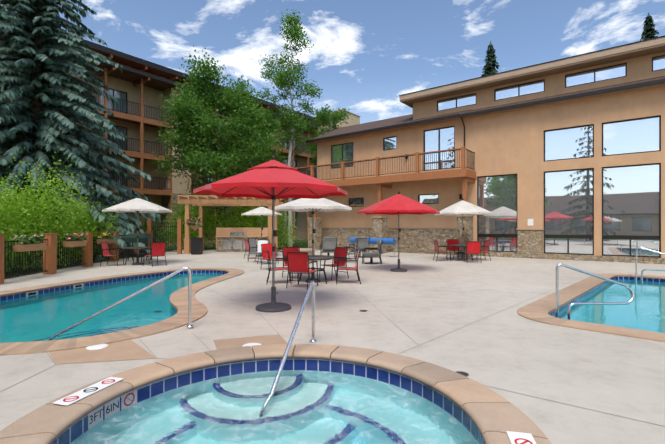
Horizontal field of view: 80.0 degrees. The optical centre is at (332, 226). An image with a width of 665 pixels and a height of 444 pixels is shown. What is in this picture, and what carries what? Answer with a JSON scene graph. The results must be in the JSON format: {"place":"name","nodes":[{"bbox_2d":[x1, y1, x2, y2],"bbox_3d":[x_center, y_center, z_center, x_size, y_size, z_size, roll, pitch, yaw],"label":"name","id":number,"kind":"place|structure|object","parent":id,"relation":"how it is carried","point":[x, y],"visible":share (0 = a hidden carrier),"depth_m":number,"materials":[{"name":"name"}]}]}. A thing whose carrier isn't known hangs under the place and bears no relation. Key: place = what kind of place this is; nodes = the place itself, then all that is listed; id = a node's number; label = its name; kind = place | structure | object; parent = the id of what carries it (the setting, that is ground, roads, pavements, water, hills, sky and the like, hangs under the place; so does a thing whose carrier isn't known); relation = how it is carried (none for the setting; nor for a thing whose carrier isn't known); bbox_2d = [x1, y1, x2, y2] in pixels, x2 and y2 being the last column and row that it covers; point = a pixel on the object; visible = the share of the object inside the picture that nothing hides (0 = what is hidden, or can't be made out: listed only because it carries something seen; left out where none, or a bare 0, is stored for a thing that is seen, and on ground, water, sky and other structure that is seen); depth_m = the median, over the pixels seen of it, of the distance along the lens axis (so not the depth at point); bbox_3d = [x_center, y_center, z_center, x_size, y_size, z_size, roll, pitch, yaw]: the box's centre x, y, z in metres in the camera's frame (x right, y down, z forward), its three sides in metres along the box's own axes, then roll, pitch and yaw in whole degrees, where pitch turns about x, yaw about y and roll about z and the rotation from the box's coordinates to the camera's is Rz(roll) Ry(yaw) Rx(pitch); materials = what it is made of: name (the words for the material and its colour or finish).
{"place":"outdoors","nodes":[
{"label":"outdoors","id":0,"kind":"place"},
{"bbox_2d":[0,19,317,245],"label":"building","id":1,"kind":"structure","parent":0,"point":[136,85],"depth_m":31.84,"materials":[{"name":"paint"}]},
{"bbox_2d":[0,239,664,443],"bbox_3d":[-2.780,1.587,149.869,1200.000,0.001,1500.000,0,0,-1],"label":"ground","id":2,"kind":"structure","parent":0,"point":[510,349],"depth_m":5.86,"materials":[{"name":"grey concrete"}]},
{"bbox_2d":[0,181,13,254],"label":"shrub","id":3,"kind":"object","parent":2,"relation":"on","point":[5,213],"visible":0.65,"depth_m":11.87,"materials":[{"name":"green plant"}]},
{"bbox_2d":[0,147,114,271],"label":"bush","id":4,"kind":"object","parent":2,"relation":"on","point":[28,223],"visible":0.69,"depth_m":13.92,"materials":[{"name":"green plant"}]},
{"bbox_2d":[0,0,159,267],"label":"spruce","id":5,"kind":"object","parent":2,"relation":"on","point":[40,88],"visible":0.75,"depth_m":18.95,"materials":[{"name":"green plant"}]},
{"bbox_2d":[49,190,124,260],"bbox_3d":[-11.182,-0.050,17.957,3.285,3.295,5.524,0,0,-1],"label":"shrub","id":6,"kind":"object","parent":2,"relation":"on","point":[97,223],"visible":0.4,"depth_m":17.20,"materials":[{"name":"green plant"}]},
{"bbox_2d":[0,219,181,284],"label":"fence","id":7,"kind":"object","parent":2,"relation":"on","point":[49,259],"visible":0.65,"depth_m":14.14,"materials":[{"name":"brown wood"}]},
{"bbox_2d":[12,217,202,251],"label":"planters","id":8,"kind":"object","parent":7,"relation":"attached to","point":[30,243],"visible":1,"depth_m":14.02,"materials":[{"name":"green plant"}]},
{"bbox_2d":[0,270,227,312],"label":"pool tile border","id":9,"kind":"object","parent":2,"relation":"on","point":[14,296],"visible":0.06,"depth_m":11.78,"materials":[{"name":"tile"}]},
{"bbox_2d":[0,273,223,342],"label":"pool water","id":10,"kind":"structure","parent":9,"relation":"in","point":[44,317],"depth_m":8.12,"materials":[{"name":"teal liquid"}]},
{"bbox_2d":[49,267,192,339],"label":"pool rail","id":11,"kind":"structure","parent":9,"relation":"on","point":[189,326],"depth_m":6.05,"materials":[{"name":"silver metal"}]},
{"bbox_2d":[0,268,243,355],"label":"pool coping","id":12,"kind":"object","parent":2,"relation":"on","point":[179,303],"visible":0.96,"depth_m":6.50,"materials":[{"name":"beige concrete"}]},
{"bbox_2d":[102,196,171,264],"bbox_3d":[-8.037,0.157,16.342,2.446,2.860,2.446,0,0,6],"label":"patio umbrella","id":13,"kind":"object","parent":2,"relation":"on","point":[137,205],"visible":0.96,"depth_m":15.85,"materials":[{"name":"fabric"}]},
{"bbox_2d":[123,247,150,265],"bbox_3d":[-8.037,1.229,16.342,1.100,0.725,1.100,0,0,-1],"label":"table","id":14,"kind":"object","parent":2,"relation":"on","point":[133,248],"visible":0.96,"depth_m":16.09,"materials":[{"name":"brown metal"}]},
{"bbox_2d":[126,233,152,260],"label":"chairs","id":15,"kind":"object","parent":2,"relation":"on","point":[146,238],"visible":0.92,"depth_m":18.09,"materials":[{"name":"grey"}]},
{"bbox_2d":[126,214,173,251],"bbox_3d":[-11.451,0.416,23.876,3.413,2.362,3.436,0,0,-1],"label":"shrub","id":16,"kind":"object","parent":2,"relation":"on","point":[144,227],"visible":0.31,"depth_m":24.34,"materials":[{"name":"green plant"}]},
{"bbox_2d":[49,334,287,363],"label":"access slabs","id":17,"kind":"structure","parent":2,"relation":"on","point":[125,350],"depth_m":5.04,"materials":[{"name":"beige concrete"}]},
{"bbox_2d":[158,187,225,248],"bbox_3d":[-9.377,-0.570,26.293,5.124,4.329,2.762,0,0,-1],"label":"shrub","id":18,"kind":"object","parent":2,"relation":"on","point":[194,212],"visible":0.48,"depth_m":26.14,"materials":[{"name":"green plant"}]},
{"bbox_2d":[149,45,286,225],"bbox_3d":[-7.556,-4.985,27.292,9.062,13.149,8.324,0,0,-1],"label":"maple tree","id":19,"kind":"object","parent":2,"relation":"on","point":[188,108],"visible":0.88,"depth_m":25.80,"materials":[{"name":"green plant"}]},
{"bbox_2d":[177,195,283,254],"bbox_3d":[-6.011,-0.083,24.023,5.750,3.340,3.820,0,0,-1],"label":"pergola","id":20,"kind":"object","parent":2,"relation":"on","point":[229,239],"visible":0.67,"depth_m":24.54,"materials":[{"name":"brown wood"}]},
{"bbox_2d":[203,206,302,248],"bbox_3d":[-5.821,-0.435,26.604,7.937,4.067,2.717,0,0,-1],"label":"shrub","id":21,"kind":"object","parent":2,"relation":"on","point":[246,221],"visible":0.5,"depth_m":26.15,"materials":[{"name":"green plant"}]},
{"bbox_2d":[241,205,281,256],"bbox_3d":[-3.723,0.227,20.826,1.947,2.720,1.947,0,0,-29],"label":"patio umbrella","id":22,"kind":"object","parent":2,"relation":"on","point":[261,211],"visible":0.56,"depth_m":20.35,"materials":[{"name":"fabric"}]},
{"bbox_2d":[240,106,293,226],"bbox_3d":[-5.378,-4.145,32.832,5.548,11.476,5.466,0,0,35],"label":"aspen tree","id":23,"kind":"object","parent":2,"relation":"on","point":[278,159],"visible":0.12,"depth_m":31.98,"materials":[{"name":"green plant"}]},
{"bbox_2d":[52,357,484,443],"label":"tiles","id":24,"kind":"object","parent":2,"relation":"on","point":[69,435],"visible":0.08,"depth_m":4.35,"materials":[{"name":"tile"}]},
{"bbox_2d":[90,409,102,423],"bbox_3d":[-2.067,1.665,3.467,0.001,0.070,0.149,0,0,11],"label":"depth marking","id":25,"kind":"object","parent":24,"relation":"attached to","point":[95,416],"visible":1,"depth_m":3.45,"materials":[{"name":"black paint"}]},
{"bbox_2d":[106,400,118,413],"bbox_3d":[-2.023,1.665,3.643,0.003,0.070,0.141,0,0,16],"label":"depth marking","id":26,"kind":"object","parent":24,"relation":"attached to","point":[113,407],"visible":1,"depth_m":3.64,"materials":[{"name":"black paint"}]},
{"bbox_2d":[70,370,478,443],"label":"hot tub water","id":27,"kind":"structure","parent":24,"relation":"in","point":[310,407],"depth_m":3.63,"materials":[{"name":"teal liquid"}]},
{"bbox_2d":[193,155,347,311],"bbox_3d":[-1.136,0.107,7.624,2.723,2.960,2.723,0,0,11],"label":"red umbrella","id":28,"kind":"object","parent":2,"relation":"on","point":[273,180],"visible":1,"depth_m":7.43,"materials":[{"name":"fabric"}]},
{"bbox_2d":[0,344,551,443],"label":"hot tub coping","id":29,"kind":"object","parent":2,"relation":"on","point":[493,415],"visible":0.98,"depth_m":3.74,"materials":[{"name":"beige concrete"}]},
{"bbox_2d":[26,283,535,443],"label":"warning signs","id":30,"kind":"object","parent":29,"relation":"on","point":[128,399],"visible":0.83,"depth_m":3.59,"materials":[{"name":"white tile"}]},
{"bbox_2d":[256,9,322,246],"bbox_3d":[-3.076,-6.906,28.433,4.241,16.992,4.603,0,0,-41],"label":"aspen tree","id":31,"kind":"object","parent":2,"relation":"on","point":[295,123],"visible":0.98,"depth_m":27.97,"materials":[{"name":"green plant"}]},
{"bbox_2d":[270,280,316,394],"bbox_3d":[-0.462,1.472,4.671,0.100,1.469,1.691,0,0,14],"label":"handrail","id":32,"kind":"object","parent":2,"relation":"on","point":[289,344],"visible":0.77,"depth_m":4.87,"materials":[{"name":"silver metal"}]},
{"bbox_2d":[100,239,490,288],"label":"chairs","id":33,"kind":"object","parent":2,"relation":"on","point":[295,260],"visible":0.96,"depth_m":12.35,"materials":[{"name":"red fabric"}]},
{"bbox_2d":[248,238,356,263],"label":"chairs","id":34,"kind":"object","parent":2,"relation":"on","point":[253,247],"visible":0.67,"depth_m":17.38,"materials":[{"name":"brown metal"}]},
{"bbox_2d":[258,240,267,251],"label":"towels","id":35,"kind":"object","parent":34,"relation":"attached to","point":[260,242],"visible":0.57,"depth_m":16.37,"materials":[{"name":"white fabric"}]},
{"bbox_2d":[300,248,316,262],"bbox_3d":[-1.307,1.297,17.473,1.240,0.580,1.240,0,0,-1],"label":"fire table","id":36,"kind":"object","parent":2,"relation":"on","point":[308,251],"visible":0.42,"depth_m":17.13,"materials":[{"name":"beige stone"}]},
{"bbox_2d":[154,310,468,376],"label":"deck drains","id":37,"kind":"object","parent":2,"relation":"on","point":[463,373],"visible":0.83,"depth_m":4.30,"materials":[{"name":"black metal"}]},
{"bbox_2d":[275,198,351,282],"bbox_3d":[-0.557,0.297,11.286,2.176,2.580,2.176,0,0,-1],"label":"patio umbrella","id":38,"kind":"object","parent":2,"relation":"on","point":[312,206],"visible":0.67,"depth_m":10.78,"materials":[{"name":"fabric"}]},
{"bbox_2d":[299,255,333,283],"bbox_3d":[-0.557,1.229,11.286,1.200,0.725,1.200,0,0,-1],"label":"table","id":39,"kind":"object","parent":2,"relation":"on","point":[321,257],"visible":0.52,"depth_m":10.98,"materials":[{"name":"grey metal"}]},
{"bbox_2d":[298,104,350,177],"bbox_3d":[-0.238,-4.242,33.481,5.285,11.664,4.761,0,0,-1],"label":"aspen tree","id":40,"kind":"object","parent":2,"relation":"on","point":[324,117],"visible":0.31,"depth_m":33.02,"materials":[{"name":"green plant"}]},
{"bbox_2d":[320,238,336,256],"bbox_3d":[-0.199,1.091,19.845,0.790,0.999,0.856,0,0,-6],"label":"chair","id":41,"kind":"object","parent":2,"relation":"on","point":[327,252],"visible":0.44,"depth_m":19.53,"materials":[{"name":"grey metal"}]},
{"bbox_2d":[322,237,335,251],"bbox_3d":[-0.197,0.904,19.824,0.640,0.754,0.841,0,0,-6],"label":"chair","id":42,"kind":"object","parent":41,"relation":"on","point":[329,245],"visible":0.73,"depth_m":19.46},
{"bbox_2d":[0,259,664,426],"bbox_3d":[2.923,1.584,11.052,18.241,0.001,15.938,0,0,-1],"label":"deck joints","id":43,"kind":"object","parent":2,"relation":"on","point":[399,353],"visible":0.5,"depth_m":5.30,"materials":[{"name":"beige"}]},
{"bbox_2d":[349,238,369,257],"bbox_3d":[1.364,1.091,20.282,0.790,0.999,0.856,0,0,-31],"label":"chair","id":44,"kind":"object","parent":2,"relation":"on","point":[360,256],"visible":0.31,"depth_m":20.12,"materials":[{"name":"grey metal"}]},
{"bbox_2d":[350,237,368,251],"bbox_3d":[1.374,0.904,20.264,0.640,0.754,0.841,0,0,-31],"label":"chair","id":45,"kind":"object","parent":44,"relation":"on","point":[362,244],"visible":0.69,"depth_m":19.95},
{"bbox_2d":[347,237,397,256],"bbox_3d":[2.108,1.105,21.259,2.914,0.976,0.777,0,0,38],"label":"pool cover reel","id":46,"kind":"object","parent":2,"relation":"on","point":[389,241],"visible":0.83,"depth_m":20.72,"materials":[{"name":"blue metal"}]},
{"bbox_2d":[362,240,382,263],"bbox_3d":[1.705,1.091,16.822,0.856,0.999,0.790,0,0,9],"label":"club chair frame","id":47,"kind":"object","parent":2,"relation":"on","point":[371,259],"visible":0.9,"depth_m":16.51,"materials":[{"name":"grey metal"}]},
{"bbox_2d":[363,239,382,256],"bbox_3d":[1.726,0.904,16.819,0.841,0.754,0.640,0,0,9],"label":"chair","id":48,"kind":"object","parent":47,"relation":"on","point":[370,254],"visible":0.92,"depth_m":16.50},
{"bbox_2d":[357,191,439,271],"bbox_3d":[2.350,0.167,14.043,2.724,2.840,2.724,0,0,-24],"label":"red umbrella","id":49,"kind":"object","parent":2,"relation":"on","point":[398,203],"visible":1,"depth_m":13.39,"materials":[{"name":"fabric"}]},
{"bbox_2d":[450,244,472,260],"bbox_3d":[6.018,1.229,18.315,1.100,0.725,1.100,0,0,-1],"label":"table","id":50,"kind":"object","parent":2,"relation":"on","point":[458,246],"visible":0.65,"depth_m":18.02,"materials":[{"name":"brown metal"}]},
{"bbox_2d":[434,198,492,260],"bbox_3d":[6.018,0.142,18.315,2.466,2.890,2.466,0,0,9],"label":"patio umbrella","id":51,"kind":"object","parent":2,"relation":"on","point":[462,207],"visible":0.96,"depth_m":17.71,"materials":[{"name":"fabric"}]},
{"bbox_2d":[481,41,499,76],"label":"fir","id":52,"kind":"object","parent":2,"relation":"on","point":[491,64],"visible":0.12,"depth_m":45.02,"materials":[{"name":"green plant"}]},
{"bbox_2d":[517,273,664,341],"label":"pool coping","id":53,"kind":"object","parent":2,"relation":"on","point":[541,310],"visible":0.96,"depth_m":7.27,"materials":[{"name":"beige concrete"}]},
{"bbox_2d":[549,276,664,315],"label":"pool tile border","id":54,"kind":"object","parent":2,"relation":"in","point":[565,306],"visible":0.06,"depth_m":11.20,"materials":[{"name":"tile"}]},
{"bbox_2d":[556,264,634,319],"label":"pool rail","id":55,"kind":"structure","parent":54,"relation":"on","point":[589,303],"depth_m":7.05,"materials":[{"name":"silver metal"}]},
{"bbox_2d":[635,247,664,282],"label":"pool rail","id":56,"kind":"structure","parent":54,"relation":"on","point":[644,269],"depth_m":12.02,"materials":[{"name":"silver metal"}]},
{"bbox_2d":[640,12,658,40],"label":"fir","id":57,"kind":"object","parent":2,"relation":"on","point":[649,31],"visible":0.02,"depth_m":40.39,"materials":[{"name":"green plant"}]},
{"bbox_2d":[6,0,664,123],"label":"sky","id":58,"kind":"structure","parent":0,"point":[364,55],"materials":[{"name":"blue"}]},
{"bbox_2d":[318,109,360,135],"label":"building","id":59,"kind":"structure","parent":0,"point":[353,119],"depth_m":40.34,"materials":[{"name":"paint"}]},
{"bbox_2d":[295,35,664,263],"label":"building","id":60,"kind":"structure","parent":0,"point":[562,159],"depth_m":19.78,"materials":[{"name":"paint"}]},
{"bbox_2d":[554,280,664,332],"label":"pool water","id":61,"kind":"structure","parent":0,"point":[644,309],"depth_m":8.22,"materials":[{"name":"blue liquid"}]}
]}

